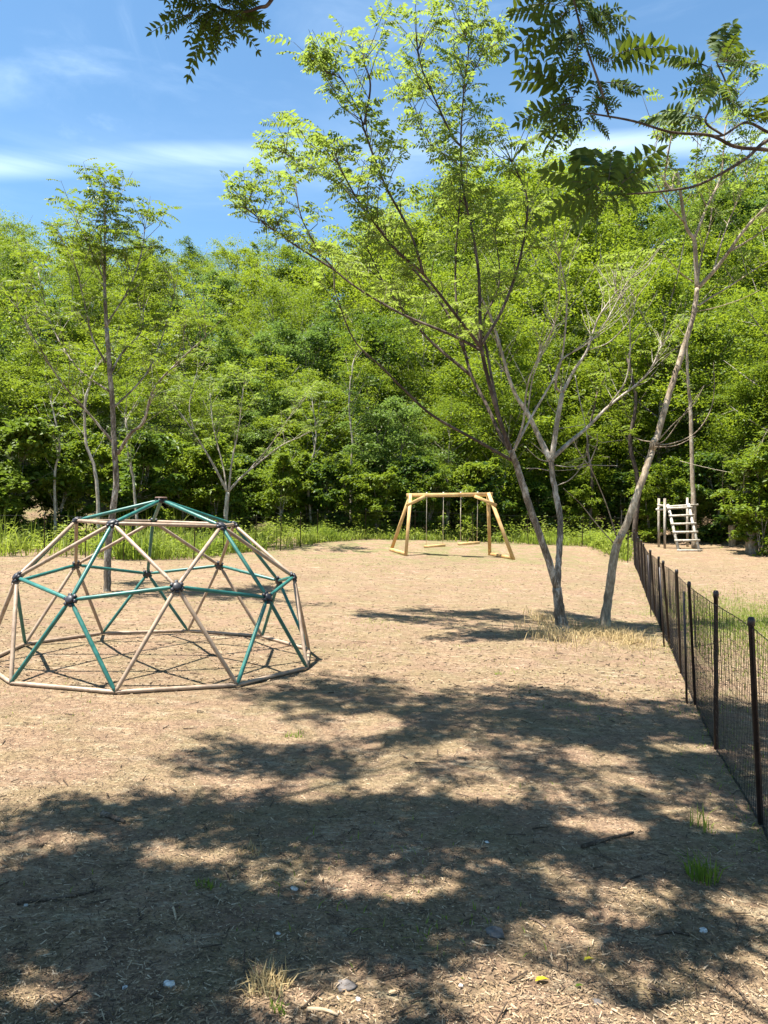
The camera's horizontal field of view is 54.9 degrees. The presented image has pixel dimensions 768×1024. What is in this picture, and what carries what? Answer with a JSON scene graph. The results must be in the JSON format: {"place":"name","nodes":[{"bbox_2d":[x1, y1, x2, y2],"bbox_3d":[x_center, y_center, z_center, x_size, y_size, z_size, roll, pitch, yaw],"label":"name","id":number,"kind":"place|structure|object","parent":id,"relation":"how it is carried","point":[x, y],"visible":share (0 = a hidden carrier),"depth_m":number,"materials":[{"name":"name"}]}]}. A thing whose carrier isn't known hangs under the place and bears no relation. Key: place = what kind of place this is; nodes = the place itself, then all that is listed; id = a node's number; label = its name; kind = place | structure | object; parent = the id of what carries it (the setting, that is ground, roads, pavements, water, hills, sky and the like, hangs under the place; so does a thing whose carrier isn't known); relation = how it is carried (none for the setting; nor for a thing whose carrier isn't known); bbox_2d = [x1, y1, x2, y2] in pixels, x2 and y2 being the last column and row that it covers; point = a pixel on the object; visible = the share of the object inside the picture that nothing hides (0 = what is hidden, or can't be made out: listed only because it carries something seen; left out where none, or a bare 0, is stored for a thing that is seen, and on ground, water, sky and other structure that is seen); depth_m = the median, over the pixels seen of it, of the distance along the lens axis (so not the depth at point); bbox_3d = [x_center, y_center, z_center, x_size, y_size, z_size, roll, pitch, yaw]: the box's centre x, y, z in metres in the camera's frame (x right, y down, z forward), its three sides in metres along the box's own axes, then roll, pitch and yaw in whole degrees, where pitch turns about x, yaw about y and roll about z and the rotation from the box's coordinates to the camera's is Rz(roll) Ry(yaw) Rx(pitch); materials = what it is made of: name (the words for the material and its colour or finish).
{"place":"outdoors","nodes":[
{"label":"outdoors","id":0,"kind":"place"},
{"bbox_2d":[0,342,767,1023],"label":"ground","id":1,"kind":"structure","parent":0,"point":[712,556],"depth_m":4.03,"materials":[{"name":"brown wood"}]},
{"bbox_2d":[0,283,51,458],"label":"broadleaf tree","id":2,"kind":"object","parent":1,"relation":"on","point":[13,388],"visible":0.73,"depth_m":23.55,"materials":[{"name":"green plant"}]},
{"bbox_2d":[0,414,78,541],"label":"shrub","id":3,"kind":"object","parent":1,"relation":"on","point":[20,436],"visible":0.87,"depth_m":21.07,"materials":[{"name":"green plant"}]},
{"bbox_2d":[0,342,88,465],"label":"broadleaf tree","id":4,"kind":"object","parent":1,"relation":"on","point":[7,373],"visible":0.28,"depth_m":28.22,"materials":[{"name":"green plant"}]},
{"bbox_2d":[0,293,90,453],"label":"broadleaf tree","id":5,"kind":"object","parent":1,"relation":"on","point":[63,322],"visible":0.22,"depth_m":30.42,"materials":[{"name":"green plant"}]},
{"bbox_2d":[23,355,82,532],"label":"sapling","id":6,"kind":"object","parent":1,"relation":"on","point":[51,461],"visible":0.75,"depth_m":21.48,"materials":[{"name":"green plant"}]},
{"bbox_2d":[18,425,106,540],"bbox_3d":[-10.061,-0.770,22.808,2.623,3.938,2.941,1,0,-37],"label":"shrub","id":7,"kind":"object","parent":1,"relation":"on","point":[74,449],"visible":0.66,"depth_m":22.65,"materials":[{"name":"green plant"}]},
{"bbox_2d":[0,252,133,375],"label":"broadleaf tree","id":8,"kind":"object","parent":1,"relation":"on","point":[75,294],"visible":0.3,"depth_m":40.63,"materials":[{"name":"green plant"}]},
{"bbox_2d":[13,361,129,471],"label":"broadleaf tree","id":9,"kind":"object","parent":1,"relation":"on","point":[101,398],"visible":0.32,"depth_m":27.34,"materials":[{"name":"green plant"}]},
{"bbox_2d":[3,319,148,442],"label":"broadleaf tree","id":10,"kind":"object","parent":1,"relation":"on","point":[76,330],"visible":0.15,"depth_m":31.28,"materials":[{"name":"green plant"}]},
{"bbox_2d":[49,323,138,543],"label":"sapling","id":11,"kind":"object","parent":1,"relation":"on","point":[96,355],"visible":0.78,"depth_m":20.49,"materials":[{"name":"green plant"}]},
{"bbox_2d":[23,362,172,505],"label":"broadleaf tree","id":12,"kind":"object","parent":1,"relation":"on","point":[122,382],"visible":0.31,"depth_m":27.38,"materials":[{"name":"green plant"}]},
{"bbox_2d":[35,320,184,482],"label":"broadleaf tree","id":13,"kind":"object","parent":1,"relation":"on","point":[123,368],"visible":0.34,"depth_m":29.54,"materials":[{"name":"green plant"}]},
{"bbox_2d":[75,442,147,536],"bbox_3d":[-8.873,-0.590,24.193,2.589,3.444,2.312,1,0,-32],"label":"shrub","id":14,"kind":"object","parent":1,"relation":"on","point":[105,476],"visible":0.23,"depth_m":23.87,"materials":[{"name":"green plant"}]},
{"bbox_2d":[0,158,244,591],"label":"slender tree","id":15,"kind":"object","parent":1,"relation":"on","point":[114,180],"visible":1,"depth_m":12.42,"materials":[{"name":"green plant"}]},
{"bbox_2d":[71,271,178,404],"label":"broadleaf tree","id":16,"kind":"object","parent":1,"relation":"on","point":[135,314],"visible":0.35,"depth_m":39.04,"materials":[{"name":"green plant"}]},
{"bbox_2d":[99,378,157,536],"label":"sapling","id":17,"kind":"object","parent":1,"relation":"on","point":[126,389],"visible":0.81,"depth_m":21.99,"materials":[{"name":"green plant"}]},
{"bbox_2d":[87,430,189,537],"bbox_3d":[-7.662,-0.662,23.524,3.071,3.975,2.672,4,-2,-45],"label":"shrub","id":18,"kind":"object","parent":1,"relation":"on","point":[150,453],"visible":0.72,"depth_m":23.25,"materials":[{"name":"green plant"}]},
{"bbox_2d":[98,242,202,382],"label":"broadleaf tree","id":19,"kind":"object","parent":1,"relation":"on","point":[144,264],"visible":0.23,"depth_m":45.38,"materials":[{"name":"green plant"}]},
{"bbox_2d":[0,497,310,693],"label":"climbing dome","id":20,"kind":"structure","parent":1,"relation":"on","point":[175,587],"depth_m":6.64,"materials":[{"name":"teal paint"}]},
{"bbox_2d":[103,290,258,440],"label":"broadleaf tree","id":21,"kind":"object","parent":1,"relation":"on","point":[193,370],"visible":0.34,"depth_m":35.16,"materials":[{"name":"green plant"}]},
{"bbox_2d":[154,432,215,532],"bbox_3d":[-7.027,-0.821,25.351,2.355,3.745,3.626,0,-3,3],"label":"shrub","id":22,"kind":"object","parent":1,"relation":"on","point":[179,464],"visible":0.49,"depth_m":25.18,"materials":[{"name":"green plant"}]},
{"bbox_2d":[125,366,248,485],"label":"broadleaf tree","id":23,"kind":"object","parent":1,"relation":"on","point":[196,399],"visible":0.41,"depth_m":31.66,"materials":[{"name":"green plant"}]},
{"bbox_2d":[149,396,266,480],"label":"broadleaf tree","id":24,"kind":"object","parent":1,"relation":"on","point":[205,431],"visible":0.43,"depth_m":30.51,"materials":[{"name":"green plant"}]},
{"bbox_2d":[178,435,248,533],"bbox_3d":[-5.896,-0.757,25.509,2.515,3.669,2.649,1,0,-42],"label":"shrub","id":25,"kind":"object","parent":1,"relation":"on","point":[210,473],"visible":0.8,"depth_m":25.37,"materials":[{"name":"green plant"}]},
{"bbox_2d":[183,268,268,375],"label":"broadleaf tree","id":26,"kind":"object","parent":1,"relation":"on","point":[228,284],"visible":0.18,"depth_m":47.11,"materials":[{"name":"green plant"}]},
{"bbox_2d":[195,234,269,339],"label":"broadleaf tree","id":27,"kind":"object","parent":1,"relation":"on","point":[230,255],"visible":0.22,"depth_m":57.57,"materials":[{"name":"green plant"}]},
{"bbox_2d":[217,469,263,532],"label":"shrub","id":28,"kind":"object","parent":1,"relation":"on","point":[243,504],"visible":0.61,"depth_m":26.19,"materials":[{"name":"green plant"}]},
{"bbox_2d":[155,341,330,520],"bbox_3d":[-4.143,-2.005,22.285,5.021,6.344,2.757,1,0,0],"label":"tree","id":29,"kind":"object","parent":1,"relation":"on","point":[264,450],"visible":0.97,"depth_m":22.30,"materials":[{"name":"green plant"}]},
{"bbox_2d":[195,249,306,374],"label":"broadleaf tree","id":30,"kind":"object","parent":1,"relation":"on","point":[253,285],"visible":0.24,"depth_m":46.34,"materials":[{"name":"green plant"}]},
{"bbox_2d":[189,318,323,457],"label":"broadleaf tree","id":31,"kind":"object","parent":1,"relation":"on","point":[260,336],"visible":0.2,"depth_m":34.85,"materials":[{"name":"green plant"}]},
{"bbox_2d":[209,335,321,491],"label":"broadleaf tree","id":32,"kind":"object","parent":1,"relation":"on","point":[264,373],"visible":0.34,"depth_m":33.99,"materials":[{"name":"green plant"}]},
{"bbox_2d":[231,954,319,1012],"bbox_3d":[-0.381,1.417,2.256,0.241,0.099,0.362,0,0,42],"label":"straw tuft","id":33,"kind":"object","parent":1,"relation":"on","point":[271,975],"visible":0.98,"depth_m":2.26,"materials":[{"name":"beige plant"}]},
{"bbox_2d":[222,378,329,511],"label":"broadleaf tree","id":34,"kind":"object","parent":1,"relation":"on","point":[255,436],"visible":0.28,"depth_m":32.45,"materials":[{"name":"green plant"}]},
{"bbox_2d":[200,274,354,390],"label":"broadleaf tree","id":35,"kind":"object","parent":1,"relation":"on","point":[299,299],"visible":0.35,"depth_m":38.77,"materials":[{"name":"green plant"}]},
{"bbox_2d":[234,232,326,357],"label":"broadleaf tree","id":36,"kind":"object","parent":1,"relation":"on","point":[284,249],"visible":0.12,"depth_m":52.20,"materials":[{"name":"green plant"}]},
{"bbox_2d":[250,444,314,533],"bbox_3d":[-3.772,-0.678,26.182,2.675,3.637,2.382,1,0,9],"label":"shrub","id":37,"kind":"object","parent":1,"relation":"on","point":[283,465],"visible":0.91,"depth_m":26.02,"materials":[{"name":"green plant"}]},
{"bbox_2d":[243,300,349,448],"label":"broadleaf tree","id":38,"kind":"object","parent":1,"relation":"on","point":[313,340],"visible":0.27,"depth_m":36.73,"materials":[{"name":"green plant"}]},
{"bbox_2d":[244,392,365,484],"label":"broadleaf tree","id":39,"kind":"object","parent":1,"relation":"on","point":[310,437],"visible":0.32,"depth_m":31.29,"materials":[{"name":"green plant"}]},
{"bbox_2d":[251,243,372,402],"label":"broadleaf tree","id":40,"kind":"object","parent":1,"relation":"on","point":[301,270],"visible":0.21,"depth_m":45.03,"materials":[{"name":"green plant"}]},
{"bbox_2d":[240,369,385,469],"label":"broadleaf tree","id":41,"kind":"object","parent":1,"relation":"on","point":[311,379],"visible":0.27,"depth_m":32.37,"materials":[{"name":"green plant"}]},
{"bbox_2d":[1,509,628,562],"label":"undergrowth","id":42,"kind":"object","parent":1,"relation":"on","point":[274,539],"visible":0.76,"depth_m":21.65,"materials":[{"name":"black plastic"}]},
{"bbox_2d":[303,463,354,529],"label":"shrub","id":43,"kind":"object","parent":1,"relation":"on","point":[324,498],"visible":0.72,"depth_m":26.38,"materials":[{"name":"green plant"}]},
{"bbox_2d":[317,450,370,531],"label":"shrub","id":44,"kind":"object","parent":1,"relation":"on","point":[348,481],"visible":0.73,"depth_m":26.47,"materials":[{"name":"green plant"}]},
{"bbox_2d":[305,251,415,440],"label":"broadleaf tree","id":45,"kind":"object","parent":1,"relation":"on","point":[346,286],"visible":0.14,"depth_m":44.80,"materials":[{"name":"green plant"}]},
{"bbox_2d":[291,201,440,402],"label":"broadleaf tree","id":46,"kind":"object","parent":1,"relation":"on","point":[363,225],"visible":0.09,"depth_m":49.56,"materials":[{"name":"green plant"}]},
{"bbox_2d":[349,466,409,536],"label":"shrub","id":47,"kind":"object","parent":1,"relation":"on","point":[376,501],"visible":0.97,"depth_m":26.54,"materials":[{"name":"green plant"}]},
{"bbox_2d":[318,354,441,471],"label":"broadleaf tree","id":48,"kind":"object","parent":1,"relation":"on","point":[370,369],"visible":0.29,"depth_m":33.60,"materials":[{"name":"green plant"}]},
{"bbox_2d":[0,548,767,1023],"bbox_3d":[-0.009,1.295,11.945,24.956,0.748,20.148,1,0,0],"label":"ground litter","id":49,"kind":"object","parent":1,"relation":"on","point":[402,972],"visible":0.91,"depth_m":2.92,"materials":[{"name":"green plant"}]},
{"bbox_2d":[324,279,457,451],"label":"broadleaf tree","id":50,"kind":"object","parent":1,"relation":"on","point":[370,303],"visible":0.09,"depth_m":40.59,"materials":[{"name":"green plant"}]},
{"bbox_2d":[321,306,468,463],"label":"broadleaf tree","id":51,"kind":"object","parent":1,"relation":"on","point":[375,354],"visible":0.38,"depth_m":34.04,"materials":[{"name":"green plant"}]},
{"bbox_2d":[330,390,464,525],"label":"broadleaf tree","id":52,"kind":"object","parent":1,"relation":"on","point":[377,457],"visible":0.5,"depth_m":28.33,"materials":[{"name":"green plant"}]},
{"bbox_2d":[380,455,439,532],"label":"shrub","id":53,"kind":"object","parent":1,"relation":"on","point":[413,464],"visible":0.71,"depth_m":27.20,"materials":[{"name":"green plant"}]},
{"bbox_2d":[346,241,484,441],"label":"broadleaf tree","id":54,"kind":"object","parent":1,"relation":"on","point":[421,288],"visible":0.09,"depth_m":40.09,"materials":[{"name":"green plant"}]},
{"bbox_2d":[346,272,487,457],"bbox_3d":[1.800,-5.736,36.514,7.653,10.866,8.821,1,1,-25],"label":"broadleaf tree","id":55,"kind":"object","parent":1,"relation":"on","point":[405,336],"visible":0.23,"depth_m":35.51,"materials":[{"name":"green plant"}]},
{"bbox_2d":[400,464,458,533],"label":"shrub","id":56,"kind":"object","parent":1,"relation":"on","point":[427,483],"visible":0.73,"depth_m":26.87,"materials":[{"name":"green plant"}]},
{"bbox_2d":[218,0,685,631],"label":"young tree","id":57,"kind":"object","parent":1,"relation":"on","point":[314,60],"visible":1,"depth_m":9.67,"materials":[{"name":"green plant"}]},
{"bbox_2d":[389,492,514,559],"bbox_3d":[1.991,0.392,21.949,3.637,1.998,1.139,1,0,0],"label":"swing set","id":58,"kind":"object","parent":1,"relation":"on","point":[477,496],"visible":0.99,"depth_m":21.86,"materials":[{"name":"wood"}]},
{"bbox_2d":[390,394,514,532],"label":"broadleaf tree","id":59,"kind":"object","parent":1,"relation":"on","point":[450,406],"visible":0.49,"depth_m":30.02,"materials":[{"name":"green plant"}]},
{"bbox_2d":[145,0,767,247],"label":"shade tree","id":60,"kind":"object","parent":1,"relation":"on","point":[618,168],"visible":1,"depth_m":3.17,"materials":[{"name":"green plant"}]},
{"bbox_2d":[384,140,532,306],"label":"broadleaf tree","id":61,"kind":"object","parent":1,"relation":"on","point":[471,177],"visible":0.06,"depth_m":50.92,"materials":[{"name":"green plant"}]},
{"bbox_2d":[448,457,505,539],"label":"shrub","id":62,"kind":"object","parent":1,"relation":"on","point":[484,470],"visible":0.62,"depth_m":26.85,"materials":[{"name":"green plant"}]},
{"bbox_2d":[454,461,516,540],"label":"shrub","id":63,"kind":"object","parent":1,"relation":"on","point":[486,488],"visible":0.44,"depth_m":26.95,"materials":[{"name":"green plant"}]},
{"bbox_2d":[373,289,609,530],"bbox_3d":[4.560,-3.670,30.923,9.985,10.999,7.296,1,0,-7],"label":"broadleaf tree","id":64,"kind":"object","parent":1,"relation":"on","point":[510,322],"visible":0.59,"depth_m":30.25,"materials":[{"name":"green plant"}]},
{"bbox_2d":[405,223,585,455],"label":"broadleaf tree","id":65,"kind":"object","parent":1,"relation":"on","point":[468,273],"visible":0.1,"depth_m":40.27,"materials":[{"name":"green plant"}]},
{"bbox_2d":[460,384,551,535],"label":"broadleaf tree","id":66,"kind":"object","parent":1,"relation":"on","point":[511,400],"visible":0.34,"depth_m":29.70,"materials":[{"name":"green plant"}]},
{"bbox_2d":[468,311,608,518],"bbox_3d":[6.650,-4.148,33.621,6.864,9.651,6.462,0,-1,31],"label":"broadleaf tree","id":67,"kind":"object","parent":1,"relation":"on","point":[549,359],"visible":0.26,"depth_m":33.40,"materials":[{"name":"green plant"}]},
{"bbox_2d":[483,115,619,261],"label":"broadleaf tree","id":68,"kind":"object","parent":1,"relation":"on","point":[548,154],"visible":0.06,"depth_m":58.54,"materials":[{"name":"green plant"}]},
{"bbox_2d":[460,152,656,378],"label":"broadleaf tree","id":69,"kind":"object","parent":1,"relation":"on","point":[505,229],"visible":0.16,"depth_m":44.12,"materials":[{"name":"green plant"}]},
{"bbox_2d":[473,228,656,487],"bbox_3d":[9.345,-7.542,37.419,9.354,13.505,8.501,1,0,-5],"label":"broadleaf tree","id":70,"kind":"object","parent":1,"relation":"on","point":[525,294],"visible":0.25,"depth_m":36.18,"materials":[{"name":"green plant"}]},
{"bbox_2d":[524,398,626,516],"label":"broadleaf tree","id":71,"kind":"object","parent":1,"relation":"on","point":[575,422],"visible":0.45,"depth_m":30.54,"materials":[{"name":"green plant"}]},
{"bbox_2d":[562,484,602,534],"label":"shrub","id":72,"kind":"object","parent":1,"relation":"on","point":[580,494],"visible":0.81,"depth_m":29.05,"materials":[{"name":"green plant"}]},
{"bbox_2d":[494,605,671,659],"bbox_3d":[2.554,1.497,9.837,2.438,0.272,4.182,1,0,0],"label":"dry straw","id":73,"kind":"object","parent":1,"relation":"on","point":[625,638],"visible":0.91,"depth_m":9.28,"materials":[{"name":"beige plant"}]},
{"bbox_2d":[536,233,662,486],"bbox_3d":[10.510,-6.861,36.995,7.818,12.751,8.938,1,0,-3],"label":"broadleaf tree","id":74,"kind":"object","parent":1,"relation":"on","point":[584,313],"visible":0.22,"depth_m":35.70,"materials":[{"name":"green plant"}]},
{"bbox_2d":[513,183,690,424],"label":"broadleaf tree","id":75,"kind":"object","parent":1,"relation":"on","point":[587,230],"visible":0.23,"depth_m":44.11,"materials":[{"name":"green plant"}]},
{"bbox_2d":[599,471,642,538],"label":"shrub","id":76,"kind":"object","parent":1,"relation":"on","point":[621,482],"visible":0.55,"depth_m":29.48,"materials":[{"name":"green plant"}]},
{"bbox_2d":[565,395,678,531],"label":"broadleaf tree","id":77,"kind":"object","parent":1,"relation":"on","point":[607,493],"visible":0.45,"depth_m":30.66,"materials":[{"name":"green plant"}]},
{"bbox_2d":[561,186,684,370],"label":"broadleaf tree","id":78,"kind":"object","parent":1,"relation":"on","point":[647,201],"visible":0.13,"depth_m":51.95,"materials":[{"name":"green plant"}]},
{"bbox_2d":[559,305,692,498],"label":"broadleaf tree","id":79,"kind":"object","parent":1,"relation":"on","point":[602,340],"visible":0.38,"depth_m":31.41,"materials":[{"name":"green plant"}]},
{"bbox_2d":[609,325,662,540],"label":"sapling","id":80,"kind":"object","parent":1,"relation":"on","point":[632,431],"visible":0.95,"depth_m":26.96,"materials":[{"name":"green plant"}]},
{"bbox_2d":[532,233,753,519],"bbox_3d":[11.005,-4.940,31.155,9.740,12.346,9.214,1,0,-41],"label":"broadleaf tree","id":81,"kind":"object","parent":1,"relation":"on","point":[666,286],"visible":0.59,"depth_m":30.07,"materials":[{"name":"green plant"}]},
{"bbox_2d":[623,470,668,542],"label":"shrub","id":82,"kind":"object","parent":1,"relation":"on","point":[650,492],"visible":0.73,"depth_m":28.24,"materials":[{"name":"green plant"}]},
{"bbox_2d":[563,56,767,625],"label":"leaning tree","id":83,"kind":"object","parent":1,"relation":"on","point":[654,444],"visible":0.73,"depth_m":10.91,"materials":[{"name":"green plant"}]},
{"bbox_2d":[597,258,758,463],"bbox_3d":[13.310,-6.506,34.405,8.617,10.737,7.779,3,4,8],"label":"broadleaf tree","id":84,"kind":"object","parent":1,"relation":"on","point":[700,280],"visible":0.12,"depth_m":33.38,"materials":[{"name":"green plant"}]},
{"bbox_2d":[656,497,701,551],"bbox_3d":[9.991,0.411,25.165,1.467,1.861,1.593,1,0,0],"label":"stick ladder","id":85,"kind":"object","parent":1,"relation":"on","point":[687,506],"visible":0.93,"depth_m":24.94,"materials":[{"name":"grey wood"}]},
{"bbox_2d":[651,456,713,538],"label":"shrub","id":86,"kind":"object","parent":1,"relation":"on","point":[674,476],"visible":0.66,"depth_m":27.75,"materials":[{"name":"green plant"}]},
{"bbox_2d":[667,295,712,548],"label":"bare pole tree","id":87,"kind":"object","parent":1,"relation":"on","point":[693,490],"visible":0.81,"depth_m":25.27,"materials":[{"name":"beige plant"}]},
{"bbox_2d":[628,180,761,387],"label":"broadleaf tree","id":88,"kind":"object","parent":1,"relation":"on","point":[728,190],"visible":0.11,"depth_m":45.44,"materials":[{"name":"green plant"}]},
{"bbox_2d":[633,529,767,838],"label":"fence","id":89,"kind":"object","parent":1,"relation":"on","point":[646,573],"visible":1,"depth_m":4.98,"materials":[{"name":"black plastic"}]},
{"bbox_2d":[638,222,767,423],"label":"broadleaf tree","id":90,"kind":"object","parent":1,"relation":"on","point":[709,246],"visible":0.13,"depth_m":40.27,"materials":[{"name":"green plant"}]},
{"bbox_2d":[642,296,767,489],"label":"broadleaf tree","id":91,"kind":"object","parent":1,"relation":"on","point":[715,340],"visible":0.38,"depth_m":30.41,"materials":[{"name":"green plant"}]},
{"bbox_2d":[672,448,747,543],"bbox_3d":[11.995,-0.408,26.960,2.614,3.864,2.574,0,0,42],"label":"shrub","id":92,"kind":"object","parent":1,"relation":"on","point":[706,533],"visible":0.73,"depth_m":26.69,"materials":[{"name":"green plant"}]},
{"bbox_2d":[678,152,767,342],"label":"broadleaf tree","id":93,"kind":"object","parent":1,"relation":"on","point":[751,206],"visible":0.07,"depth_m":50.02,"materials":[{"name":"green plant"}]},
{"bbox_2d":[679,278,767,528],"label":"broadleaf tree","id":94,"kind":"object","parent":1,"relation":"on","point":[749,331],"visible":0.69,"depth_m":26.18,"materials":[{"name":"green plant"}]},
{"bbox_2d":[687,362,767,516],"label":"broadleaf tree","id":95,"kind":"object","parent":1,"relation":"on","point":[732,446],"visible":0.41,"depth_m":27.07,"materials":[{"name":"green plant"}]},
{"bbox_2d":[689,218,767,407],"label":"broadleaf tree","id":96,"kind":"object","parent":1,"relation":"on","point":[733,257],"visible":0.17,"depth_m":39.48,"materials":[{"name":"green plant"}]},
{"bbox_2d":[706,444,767,556],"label":"shrub","id":97,"kind":"object","parent":1,"relation":"on","point":[759,463],"visible":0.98,"depth_m":23.59,"materials":[{"name":"green plant"}]},
{"bbox_2d":[0,509,767,711],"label":"tall grass","id":98,"kind":"structure","parent":0,"point":[162,545],"depth_m":20.70,"materials":[{"name":"green plant"}]},
{"bbox_2d":[0,0,767,348],"label":"sky","id":99,"kind":"structure","parent":0,"point":[81,80],"materials":[{"name":"blue"}]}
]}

